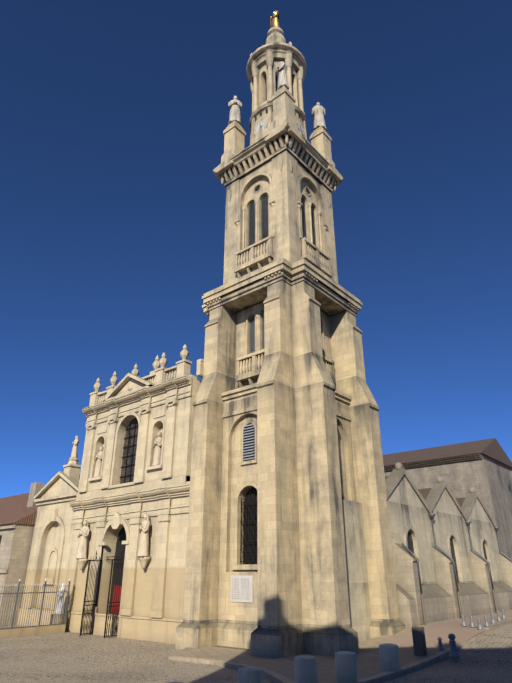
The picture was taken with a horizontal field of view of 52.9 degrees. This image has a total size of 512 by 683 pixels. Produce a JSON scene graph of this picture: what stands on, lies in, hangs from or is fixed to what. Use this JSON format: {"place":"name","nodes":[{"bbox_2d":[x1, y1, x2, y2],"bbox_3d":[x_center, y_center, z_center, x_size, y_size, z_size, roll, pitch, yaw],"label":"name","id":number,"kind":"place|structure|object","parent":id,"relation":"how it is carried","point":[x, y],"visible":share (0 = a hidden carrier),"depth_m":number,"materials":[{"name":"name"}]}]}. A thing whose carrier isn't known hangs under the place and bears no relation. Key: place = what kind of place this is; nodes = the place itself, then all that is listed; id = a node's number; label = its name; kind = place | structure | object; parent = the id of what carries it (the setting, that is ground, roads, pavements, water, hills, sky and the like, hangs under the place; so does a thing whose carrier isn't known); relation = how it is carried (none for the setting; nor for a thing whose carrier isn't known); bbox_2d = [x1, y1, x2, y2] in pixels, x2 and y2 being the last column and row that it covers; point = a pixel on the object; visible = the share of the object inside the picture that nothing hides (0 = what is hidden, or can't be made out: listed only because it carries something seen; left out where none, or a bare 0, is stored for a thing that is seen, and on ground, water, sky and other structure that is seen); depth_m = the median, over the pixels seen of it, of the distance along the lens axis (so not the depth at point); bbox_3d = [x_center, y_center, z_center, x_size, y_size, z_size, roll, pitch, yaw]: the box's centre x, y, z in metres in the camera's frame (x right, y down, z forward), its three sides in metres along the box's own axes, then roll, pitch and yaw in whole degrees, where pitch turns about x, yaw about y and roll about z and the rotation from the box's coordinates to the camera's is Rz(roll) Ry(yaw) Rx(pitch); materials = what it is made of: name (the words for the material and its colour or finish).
{"place":"outdoors","nodes":[
{"label":"outdoors","id":0,"kind":"place"},
{"bbox_2d":[0,623,511,682],"bbox_3d":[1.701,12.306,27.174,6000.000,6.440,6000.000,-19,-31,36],"label":"ground","id":1,"kind":"structure","parent":0,"point":[69,657],"depth_m":19.86,"materials":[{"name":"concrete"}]},
{"bbox_2d":[0,482,43,625],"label":"house","id":2,"kind":"structure","parent":1,"relation":"on","point":[18,514],"depth_m":37.73,"materials":[{"name":"stone"}]},
{"bbox_2d":[0,624,65,638],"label":"low wall","id":3,"kind":"structure","parent":1,"relation":"on","point":[28,631],"depth_m":29.45,"materials":[{"name":"stone"}]},
{"bbox_2d":[0,579,70,629],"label":"iron railing","id":4,"kind":"object","parent":3,"relation":"on","point":[43,592],"visible":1,"depth_m":30.11,"materials":[{"name":"grey metal"}]},
{"bbox_2d":[16,457,80,625],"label":"side chapel facade","id":5,"kind":"structure","parent":1,"relation":"on","point":[55,495],"depth_m":36.80,"materials":[{"name":"beige stone"}]},
{"bbox_2d":[71,436,78,457],"bbox_3d":[-13.813,8.040,39.345,0.566,1.722,0.543,-6,-25,12],"label":"pinnacle statue","id":6,"kind":"object","parent":5,"relation":"on","point":[75,447],"visible":0.92,"depth_m":39.16,"materials":[{"name":"stone"}]},
{"bbox_2d":[49,583,66,623],"bbox_3d":[-12.097,16.404,31.768,0.700,2.722,0.700,-19,-31,36],"label":"statue on pedestal","id":7,"kind":"object","parent":1,"relation":"on","point":[53,616],"visible":0.62,"depth_m":31.52,"materials":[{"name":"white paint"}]},
{"bbox_2d":[63,344,203,643],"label":"church facade","id":8,"kind":"structure","parent":1,"relation":"on","point":[116,590],"depth_m":31.68,"materials":[{"name":"stone"}]},
{"bbox_2d":[75,432,161,569],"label":"facade statues","id":9,"kind":"object","parent":8,"relation":"attached to","point":[143,556],"visible":0.94,"depth_m":31.84,"materials":[{"name":"stone"}]},
{"bbox_2d":[175,27,404,657],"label":"bell tower","id":10,"kind":"structure","parent":1,"relation":"on","point":[286,456],"depth_m":27.73,"materials":[{"name":"stone"}]},
{"bbox_2d":[270,10,279,27],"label":"gilded statue","id":11,"kind":"object","parent":10,"relation":"on","point":[274,19],"visible":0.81,"depth_m":45.25,"materials":[{"name":"gold metal"}]},
{"bbox_2d":[228,61,326,129],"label":"tower statues","id":12,"kind":"object","parent":10,"relation":"on","point":[318,111],"visible":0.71,"depth_m":40.43,"materials":[{"name":"grey stone"}]},
{"bbox_2d":[342,462,511,642],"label":"aisle wall","id":13,"kind":"structure","parent":1,"relation":"on","point":[411,506],"depth_m":30.49,"materials":[{"name":"stone"}]},
{"bbox_2d":[401,514,511,625],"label":"downpipes","id":14,"kind":"object","parent":13,"relation":"attached to","point":[432,516],"visible":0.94,"depth_m":31.08,"materials":[{"name":"grey metal"}]},
{"bbox_2d":[383,438,511,558],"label":"transept","id":15,"kind":"structure","parent":1,"relation":"on","point":[483,468],"depth_m":44.75,"materials":[{"name":"stone"}]},
{"bbox_2d":[0,0,511,497],"label":"sky","id":16,"kind":"structure","parent":0,"point":[114,114],"materials":[{"name":"blue"}]},
{"bbox_2d":[169,610,511,682],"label":"pavement","id":17,"kind":"structure","parent":0,"point":[278,670],"depth_m":20.96,"materials":[{"name":"stone"}]},
{"bbox_2d":[169,643,400,682],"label":"stone bollards","id":18,"kind":"object","parent":17,"relation":"on","point":[345,666],"visible":0.96,"depth_m":14.63,"materials":[{"name":"grey stone"}]},
{"bbox_2d":[411,626,426,655],"bbox_3d":[6.692,12.331,21.084,0.400,1.127,0.340,-19,-31,36],"label":"litter bin","id":19,"kind":"object","parent":17,"relation":"on","point":[419,641],"visible":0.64,"depth_m":20.99,"materials":[{"name":"black metal"}]},
{"bbox_2d":[438,609,506,657],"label":"bollards","id":20,"kind":"object","parent":17,"relation":"on","point":[453,648],"visible":0.98,"depth_m":23.93,"materials":[{"name":"grey metal"}]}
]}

